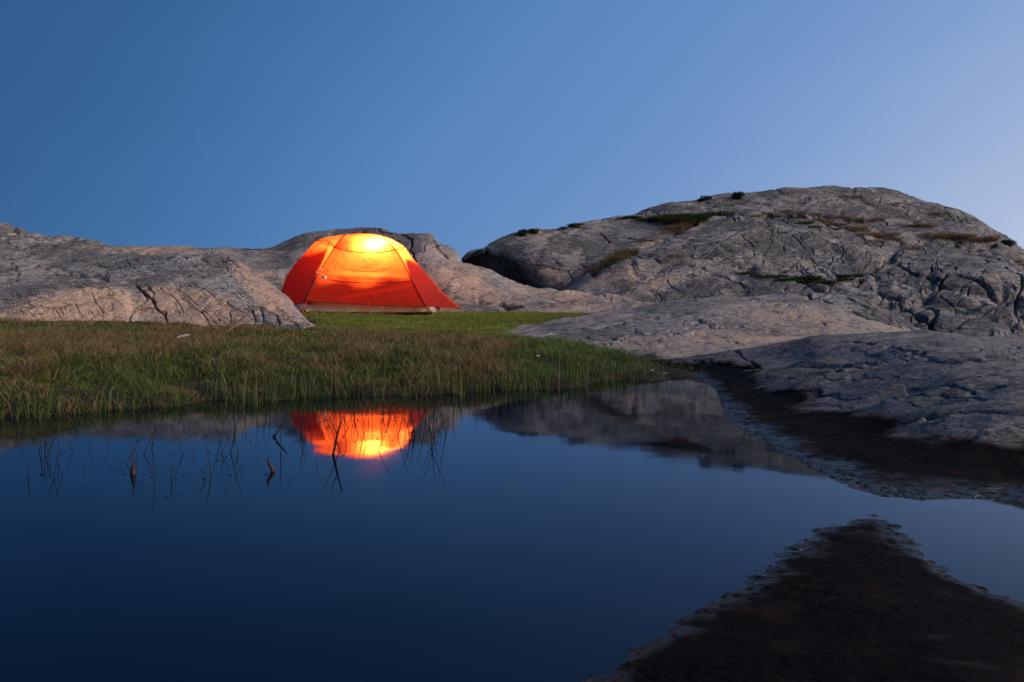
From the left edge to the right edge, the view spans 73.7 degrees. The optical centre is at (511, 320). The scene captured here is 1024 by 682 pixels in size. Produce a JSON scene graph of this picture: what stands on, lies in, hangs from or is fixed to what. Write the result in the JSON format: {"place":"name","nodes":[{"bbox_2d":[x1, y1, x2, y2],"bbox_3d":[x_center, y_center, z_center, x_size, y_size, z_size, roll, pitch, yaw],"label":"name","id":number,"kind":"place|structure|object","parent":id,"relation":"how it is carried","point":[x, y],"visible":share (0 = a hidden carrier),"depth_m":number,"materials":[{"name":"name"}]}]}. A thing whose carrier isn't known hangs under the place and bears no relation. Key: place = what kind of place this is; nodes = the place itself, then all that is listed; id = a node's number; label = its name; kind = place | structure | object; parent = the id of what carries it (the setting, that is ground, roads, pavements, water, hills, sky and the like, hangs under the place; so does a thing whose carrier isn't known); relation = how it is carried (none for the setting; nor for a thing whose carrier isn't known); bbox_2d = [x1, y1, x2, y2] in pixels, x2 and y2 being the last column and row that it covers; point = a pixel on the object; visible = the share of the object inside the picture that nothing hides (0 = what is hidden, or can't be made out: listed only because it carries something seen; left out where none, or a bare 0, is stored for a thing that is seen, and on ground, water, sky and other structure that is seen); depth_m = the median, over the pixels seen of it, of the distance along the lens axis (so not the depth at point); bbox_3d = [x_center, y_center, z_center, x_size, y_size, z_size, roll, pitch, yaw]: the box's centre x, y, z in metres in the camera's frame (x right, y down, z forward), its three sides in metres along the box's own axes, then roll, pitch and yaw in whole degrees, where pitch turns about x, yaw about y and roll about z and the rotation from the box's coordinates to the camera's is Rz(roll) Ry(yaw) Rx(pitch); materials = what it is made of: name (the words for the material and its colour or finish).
{"place":"outdoors","nodes":[
{"label":"outdoors","id":0,"kind":"place"},
{"bbox_2d":[177,334,189,337],"bbox_3d":[-2.068,0.097,4.301,0.082,0.028,0.018,0,0,3],"label":"driftwood","id":1,"kind":"object","parent":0,"point":[184,335],"visible":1,"depth_m":4.30,"materials":[{"name":"white wood"}]},
{"bbox_2d":[0,311,710,417],"bbox_3d":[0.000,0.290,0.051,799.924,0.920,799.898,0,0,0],"label":"ground","id":2,"kind":"structure","parent":0,"point":[189,382],"depth_m":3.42,"materials":[{"name":"green plant"}]},
{"bbox_2d":[0,223,104,260],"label":"rock ridge","id":3,"kind":"object","parent":2,"relation":"on","point":[17,243],"visible":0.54,"depth_m":13.53,"materials":[{"name":"stone"}]},
{"bbox_2d":[32,243,284,269],"bbox_3d":[-8.027,-1.050,14.896,8.554,0.972,5.808,0,0,0],"label":"rock ledge","id":4,"kind":"object","parent":3,"relation":"on","point":[260,259],"visible":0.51,"depth_m":13.21,"materials":[{"name":"stone"}]},
{"bbox_2d":[0,253,315,328],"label":"rock slab","id":5,"kind":"object","parent":2,"relation":"on","point":[209,289],"visible":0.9,"depth_m":7.14,"materials":[{"name":"stone"}]},
{"bbox_2d":[252,227,461,310],"bbox_3d":[-3.891,-0.436,14.294,7.274,3.229,6.214,0,0,0],"label":"rock outcrop","id":6,"kind":"object","parent":2,"relation":"on","point":[427,251],"visible":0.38,"depth_m":13.16,"materials":[{"name":"stone"}]},
{"bbox_2d":[281,234,462,316],"bbox_3d":[-2.025,-0.664,9.994,2.667,1.239,1.997,0,0,0],"label":"tent","id":7,"kind":"object","parent":2,"relation":"on","point":[356,273],"visible":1,"depth_m":9.39,"materials":[{"name":"orange fabric"}]},
{"bbox_2d":[307,248,424,305],"bbox_3d":[-1.950,-0.612,9.377,1.600,0.839,0.528,0,0,0],"label":"door panel","id":8,"kind":"structure","parent":7,"relation":"in","point":[403,293],"depth_m":9.27,"materials":[{"name":"orange fabric"}]},
{"bbox_2d":[435,258,653,313],"bbox_3d":[0.245,-0.083,12.679,6.552,2.213,5.470,0,0,0],"label":"rock slab","id":9,"kind":"object","parent":2,"relation":"on","point":[482,289],"visible":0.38,"depth_m":11.70,"materials":[{"name":"stone"}]},
{"bbox_2d":[499,295,886,358],"bbox_3d":[2.653,0.363,7.966,5.708,1.416,5.892,0,0,0],"label":"rock dome","id":10,"kind":"object","parent":2,"relation":"on","point":[692,327],"visible":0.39,"depth_m":7.16,"materials":[{"name":"stone"}]},
{"bbox_2d":[761,291,921,330],"bbox_3d":[6.059,0.583,11.796,3.801,2.212,4.444,0,0,19],"label":"rock hummock","id":11,"kind":"object","parent":2,"relation":"on","point":[863,308],"visible":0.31,"depth_m":11.14,"materials":[{"name":"stone"}]},
{"bbox_2d":[867,320,905,331],"bbox_3d":[5.307,0.569,9.250,2.037,1.225,3.672,0,0,24],"label":"rock slab","id":12,"kind":"object","parent":2,"relation":"on","point":[888,328],"visible":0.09,"depth_m":9.07,"materials":[{"name":"stone"}]},
{"bbox_2d":[299,309,594,345],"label":"meadow grass","id":13,"kind":"structure","parent":0,"point":[423,321],"depth_m":8.24,"materials":[{"name":"green plant"}]},
{"bbox_2d":[0,376,1023,681],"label":"water","id":14,"kind":"structure","parent":0,"point":[580,534],"depth_m":1.13,"materials":[{"name":"blue liquid"}]},
{"bbox_2d":[43,396,45,440],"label":"reed","id":15,"kind":"object","parent":14,"relation":"on","point":[45,420],"visible":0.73,"depth_m":2.00,"materials":[{"name":"green plant"}]},
{"bbox_2d":[130,449,135,474],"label":"withered leaf","id":16,"kind":"object","parent":14,"relation":"on","point":[132,472],"visible":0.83,"depth_m":1.55,"materials":[{"name":"brown plant"}]},
{"bbox_2d":[230,408,241,452],"bbox_3d":[-0.737,0.305,1.816,0.005,0.148,0.025,5,-2,35],"label":"reed","id":17,"kind":"object","parent":14,"relation":"on","point":[235,432],"visible":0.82,"depth_m":1.81,"materials":[{"name":"black plant"}]},
{"bbox_2d":[267,456,275,471],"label":"withered leaf","id":18,"kind":"object","parent":14,"relation":"on","point":[271,467],"visible":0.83,"depth_m":1.58,"materials":[{"name":"brown plant"}]},
{"bbox_2d":[273,419,287,436],"bbox_3d":[-0.699,0.334,2.056,0.046,0.073,0.010,0,0,-4],"label":"bent reed","id":19,"kind":"object","parent":14,"relation":"in","point":[277,431],"visible":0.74,"depth_m":2.05,"materials":[{"name":"black plant"}]},
{"bbox_2d":[321,412,339,449],"bbox_3d":[-0.481,0.309,1.832,0.025,0.147,0.004,-13,14,-5],"label":"reed","id":20,"kind":"object","parent":14,"relation":"on","point":[331,431],"visible":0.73,"depth_m":1.83,"materials":[{"name":"black plant"}]},
{"bbox_2d":[330,416,342,454],"bbox_3d":[-0.460,0.315,1.785,0.033,0.130,0.009,0,0,-9],"label":"broken reed","id":21,"kind":"object","parent":14,"relation":"in","point":[335,443],"visible":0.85,"depth_m":1.78,"materials":[{"name":"black plant"}]},
{"bbox_2d":[0,360,682,420],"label":"sedge","id":22,"kind":"object","parent":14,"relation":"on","point":[174,397],"visible":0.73,"depth_m":3.05,"materials":[{"name":"green plant"}]},
{"bbox_2d":[225,342,671,406],"bbox_3d":[-0.075,0.240,3.406,2.534,0.279,0.648,0,0,-29],"label":"tall sedge","id":23,"kind":"object","parent":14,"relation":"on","point":[335,387],"visible":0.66,"depth_m":3.24,"materials":[{"name":"green plant"}]},
{"bbox_2d":[579,514,1023,681],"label":"spit rock","id":24,"kind":"object","parent":14,"relation":"in","point":[868,600],"visible":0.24,"depth_m":0.75,"materials":[{"name":"stone"}]},
{"bbox_2d":[644,329,1023,501],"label":"shore rock","id":25,"kind":"object","parent":14,"relation":"in","point":[922,414],"visible":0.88,"depth_m":2.15,"materials":[{"name":"stone"}]},
{"bbox_2d":[0,0,1023,260],"label":"sky","id":26,"kind":"structure","parent":0,"point":[469,125],"materials":[{"name":"blue"}]},
{"bbox_2d":[564,185,1023,337],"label":"hill","id":27,"kind":"structure","parent":0,"point":[966,287],"depth_m":15.95,"materials":[{"name":"stone"}]},
{"bbox_2d":[462,215,673,290],"bbox_3d":[1.929,-1.680,20.009,7.017,3.003,7.191,0,0,0],"label":"overhanging rock","id":28,"kind":"object","parent":27,"relation":"on","point":[559,260],"visible":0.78,"depth_m":17.79,"materials":[{"name":"stone"}]},
{"bbox_2d":[517,229,527,235],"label":"shrub","id":29,"kind":"object","parent":28,"relation":"on","point":[523,232],"visible":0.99,"depth_m":18.27,"materials":[{"name":"green plant"}]},
{"bbox_2d":[528,228,538,234],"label":"shrub","id":30,"kind":"object","parent":28,"relation":"on","point":[533,231],"visible":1,"depth_m":18.39,"materials":[{"name":"green plant"}]},
{"bbox_2d":[565,223,580,227],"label":"shrub","id":31,"kind":"object","parent":28,"relation":"on","point":[570,225],"visible":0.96,"depth_m":18.99,"materials":[{"name":"green plant"}]},
{"bbox_2d":[587,265,605,271],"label":"grass tuft","id":32,"kind":"object","parent":27,"relation":"on","point":[592,269],"visible":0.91,"depth_m":16.04,"materials":[{"name":"plant"}]},
{"bbox_2d":[600,257,616,262],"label":"grass tuft","id":33,"kind":"object","parent":27,"relation":"on","point":[607,260],"visible":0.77,"depth_m":16.34,"materials":[{"name":"brown plant"}]},
{"bbox_2d":[610,251,631,259],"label":"grass tuft","id":34,"kind":"object","parent":27,"relation":"on","point":[614,256],"visible":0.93,"depth_m":15.91,"materials":[{"name":"brown plant"}]},
{"bbox_2d":[612,247,636,255],"bbox_3d":[2.819,-1.740,17.085,0.934,0.266,0.886,0,0,37],"label":"grass tuft","id":35,"kind":"object","parent":27,"relation":"on","point":[629,251],"visible":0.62,"depth_m":16.88,"materials":[{"name":"brown plant"}]},
{"bbox_2d":[622,247,639,253],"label":"grass tuft","id":36,"kind":"object","parent":27,"relation":"on","point":[636,252],"visible":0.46,"depth_m":17.07,"materials":[{"name":"brown plant"}]},
{"bbox_2d":[636,217,648,220],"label":"heather clump","id":37,"kind":"object","parent":27,"relation":"on","point":[641,219],"visible":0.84,"depth_m":19.61,"materials":[{"name":"green plant"}]},
{"bbox_2d":[651,214,670,221],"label":"heather clump","id":38,"kind":"object","parent":27,"relation":"on","point":[661,216],"visible":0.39,"depth_m":19.16,"materials":[{"name":"green plant"}]},
{"bbox_2d":[655,215,683,221],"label":"heather clump","id":39,"kind":"object","parent":27,"relation":"on","point":[662,219],"visible":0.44,"depth_m":18.93,"materials":[{"name":"green plant"}]},
{"bbox_2d":[659,227,680,232],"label":"grass tuft","id":40,"kind":"object","parent":27,"relation":"on","point":[672,229],"visible":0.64,"depth_m":18.26,"materials":[{"name":"brown plant"}]},
{"bbox_2d":[665,224,688,228],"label":"grass tuft","id":41,"kind":"object","parent":27,"relation":"on","point":[676,225],"visible":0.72,"depth_m":18.36,"materials":[{"name":"brown plant"}]},
{"bbox_2d":[666,216,692,221],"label":"heather clump","id":42,"kind":"object","parent":27,"relation":"on","point":[682,218],"visible":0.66,"depth_m":18.61,"materials":[{"name":"green plant"}]},
{"bbox_2d":[668,223,691,229],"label":"grass tuft","id":43,"kind":"object","parent":27,"relation":"on","point":[687,227],"visible":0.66,"depth_m":18.28,"materials":[{"name":"brown plant"}]},
{"bbox_2d":[668,212,692,218],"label":"heather clump","id":44,"kind":"object","parent":27,"relation":"on","point":[676,214],"visible":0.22,"depth_m":19.09,"materials":[{"name":"green plant"}]},
{"bbox_2d":[672,219,694,225],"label":"grass tuft","id":45,"kind":"object","parent":27,"relation":"on","point":[685,223],"visible":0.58,"depth_m":18.55,"materials":[{"name":"brown plant"}]},
{"bbox_2d":[677,217,698,222],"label":"heather clump","id":46,"kind":"object","parent":27,"relation":"on","point":[694,220],"visible":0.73,"depth_m":18.63,"materials":[{"name":"green plant"}]},
{"bbox_2d":[682,213,711,219],"bbox_3d":[5.159,-2.897,19.061,0.997,0.183,1.074,0,0,3],"label":"heather clump","id":47,"kind":"object","parent":27,"relation":"on","point":[699,216],"visible":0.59,"depth_m":18.76,"materials":[{"name":"green plant"}]},
{"bbox_2d":[697,195,712,201],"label":"shrub","id":48,"kind":"object","parent":27,"relation":"on","point":[700,199],"visible":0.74,"depth_m":22.54,"materials":[{"name":"green plant"}]},
{"bbox_2d":[705,210,737,216],"bbox_3d":[5.985,-3.073,19.621,1.130,0.199,1.116,0,0,23],"label":"heather clump","id":49,"kind":"object","parent":27,"relation":"on","point":[724,213],"visible":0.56,"depth_m":19.33,"materials":[{"name":"green plant"}]},
{"bbox_2d":[731,191,744,199],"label":"shrub","id":50,"kind":"object","parent":27,"relation":"on","point":[739,195],"visible":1,"depth_m":22.57,"materials":[{"name":"green plant"}]},
{"bbox_2d":[733,271,752,273],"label":"heather clump","id":51,"kind":"object","parent":27,"relation":"on","point":[745,272],"visible":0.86,"depth_m":14.74,"materials":[{"name":"green plant"}]},
{"bbox_2d":[753,274,780,277],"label":"heather clump","id":52,"kind":"object","parent":27,"relation":"on","point":[768,276],"visible":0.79,"depth_m":14.40,"materials":[{"name":"green plant"}]},
{"bbox_2d":[773,277,795,280],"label":"heather clump","id":53,"kind":"object","parent":27,"relation":"on","point":[787,279],"visible":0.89,"depth_m":14.23,"materials":[{"name":"green plant"}]},
{"bbox_2d":[792,211,811,215],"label":"grass tuft","id":54,"kind":"object","parent":27,"relation":"on","point":[799,213],"visible":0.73,"depth_m":19.29,"materials":[{"name":"brown plant"}]},
{"bbox_2d":[795,221,814,223],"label":"heather clump","id":55,"kind":"object","parent":27,"relation":"on","point":[805,222],"visible":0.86,"depth_m":18.30,"materials":[{"name":"green plant"}]},
{"bbox_2d":[796,280,814,283],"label":"heather clump","id":56,"kind":"object","parent":27,"relation":"on","point":[804,282],"visible":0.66,"depth_m":14.44,"materials":[{"name":"green plant"}]},
{"bbox_2d":[795,274,822,278],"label":"heather clump","id":57,"kind":"object","parent":27,"relation":"on","point":[808,277],"visible":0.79,"depth_m":14.52,"materials":[{"name":"green plant"}]},
{"bbox_2d":[801,211,822,215],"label":"grass tuft","id":58,"kind":"object","parent":27,"relation":"on","point":[818,214],"visible":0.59,"depth_m":20.10,"materials":[{"name":"brown plant"}]},
{"bbox_2d":[806,217,834,223],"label":"grass tuft","id":59,"kind":"object","parent":27,"relation":"on","point":[825,222],"visible":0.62,"depth_m":18.61,"materials":[{"name":"brown plant"}]},
{"bbox_2d":[813,279,839,283],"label":"heather clump","id":60,"kind":"object","parent":27,"relation":"on","point":[826,282],"visible":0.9,"depth_m":14.05,"materials":[{"name":"green plant"}]},
{"bbox_2d":[836,277,854,280],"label":"heather clump","id":61,"kind":"object","parent":27,"relation":"on","point":[841,279],"visible":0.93,"depth_m":14.40,"materials":[{"name":"green plant"}]},
{"bbox_2d":[834,272,864,277],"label":"heather clump","id":62,"kind":"object","parent":27,"relation":"on","point":[856,275],"visible":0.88,"depth_m":14.61,"materials":[{"name":"green plant"}]},
{"bbox_2d":[840,215,863,221],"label":"grass tuft","id":63,"kind":"object","parent":27,"relation":"on","point":[853,218],"visible":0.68,"depth_m":20.12,"materials":[{"name":"brown plant"}]},
{"bbox_2d":[839,225,867,229],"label":"grass tuft","id":64,"kind":"object","parent":27,"relation":"on","point":[856,228],"visible":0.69,"depth_m":18.56,"materials":[{"name":"brown plant"}]},
{"bbox_2d":[847,226,871,231],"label":"grass tuft","id":65,"kind":"object","parent":27,"relation":"on","point":[861,229],"visible":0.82,"depth_m":18.53,"materials":[{"name":"brown plant"}]},
{"bbox_2d":[857,217,879,221],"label":"grass tuft","id":66,"kind":"object","parent":27,"relation":"on","point":[875,220],"visible":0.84,"depth_m":20.09,"materials":[{"name":"brown plant"}]},
{"bbox_2d":[857,231,880,235],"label":"grass tuft","id":67,"kind":"object","parent":27,"relation":"on","point":[871,234],"visible":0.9,"depth_m":18.10,"materials":[{"name":"brown plant"}]},
{"bbox_2d":[873,237,890,241],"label":"grass tuft","id":68,"kind":"object","parent":27,"relation":"on","point":[883,240],"visible":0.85,"depth_m":17.84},
{"bbox_2d":[874,231,897,236],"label":"grass tuft","id":69,"kind":"object","parent":27,"relation":"on","point":[888,234],"visible":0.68,"depth_m":18.40,"materials":[{"name":"brown plant"}]},
{"bbox_2d":[904,246,920,249],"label":"grass tuft","id":70,"kind":"object","parent":27,"relation":"on","point":[910,247],"visible":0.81,"depth_m":17.19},
{"bbox_2d":[910,222,933,226],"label":"grass tuft","id":71,"kind":"object","parent":27,"relation":"on","point":[927,225],"visible":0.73,"depth_m":19.81,"materials":[{"name":"brown plant"}]},
{"bbox_2d":[913,223,938,227],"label":"grass tuft","id":72,"kind":"object","parent":27,"relation":"on","point":[933,225],"visible":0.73,"depth_m":19.84,"materials":[{"name":"brown plant"}]},
{"bbox_2d":[916,232,946,237],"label":"grass tuft","id":73,"kind":"object","parent":27,"relation":"on","point":[928,236],"visible":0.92,"depth_m":18.73,"materials":[{"name":"brown plant"}]},
{"bbox_2d":[929,234,955,238],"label":"grass tuft","id":74,"kind":"object","parent":27,"relation":"on","point":[942,237],"visible":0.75,"depth_m":18.67,"materials":[{"name":"brown plant"}]},
{"bbox_2d":[937,211,950,214],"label":"grass tuft","id":75,"kind":"object","parent":27,"relation":"on","point":[945,213],"visible":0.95,"depth_m":21.17,"materials":[{"name":"brown plant"}]},
{"bbox_2d":[945,233,967,238],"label":"grass tuft","id":76,"kind":"object","parent":27,"relation":"on","point":[957,237],"visible":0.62,"depth_m":18.69,"materials":[{"name":"brown plant"}]},
{"bbox_2d":[949,233,973,238],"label":"grass tuft","id":77,"kind":"object","parent":27,"relation":"on","point":[960,237],"visible":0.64,"depth_m":18.70,"materials":[{"name":"brown plant"}]},
{"bbox_2d":[970,239,986,242],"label":"grass tuft","id":78,"kind":"object","parent":27,"relation":"on","point":[980,241],"visible":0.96,"depth_m":18.53,"materials":[{"name":"brown plant"}]},
{"bbox_2d":[966,236,996,241],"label":"grass tuft","id":79,"kind":"object","parent":27,"relation":"on","point":[982,239],"visible":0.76,"depth_m":18.61,"materials":[{"name":"brown plant"}]},
{"bbox_2d":[970,234,1002,239],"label":"grass tuft","id":80,"kind":"object","parent":27,"relation":"on","point":[989,237],"visible":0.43,"depth_m":18.61,"materials":[{"name":"brown plant"}]},
{"bbox_2d":[976,235,999,241],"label":"grass tuft","id":81,"kind":"object","parent":27,"relation":"on","point":[996,240],"visible":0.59,"depth_m":18.60,"materials":[{"name":"brown plant"}]},
{"bbox_2d":[1002,239,1016,246],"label":"shrub","id":82,"kind":"object","parent":27,"relation":"on","point":[1009,242],"visible":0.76,"depth_m":19.76,"materials":[{"name":"green plant"}]}
]}

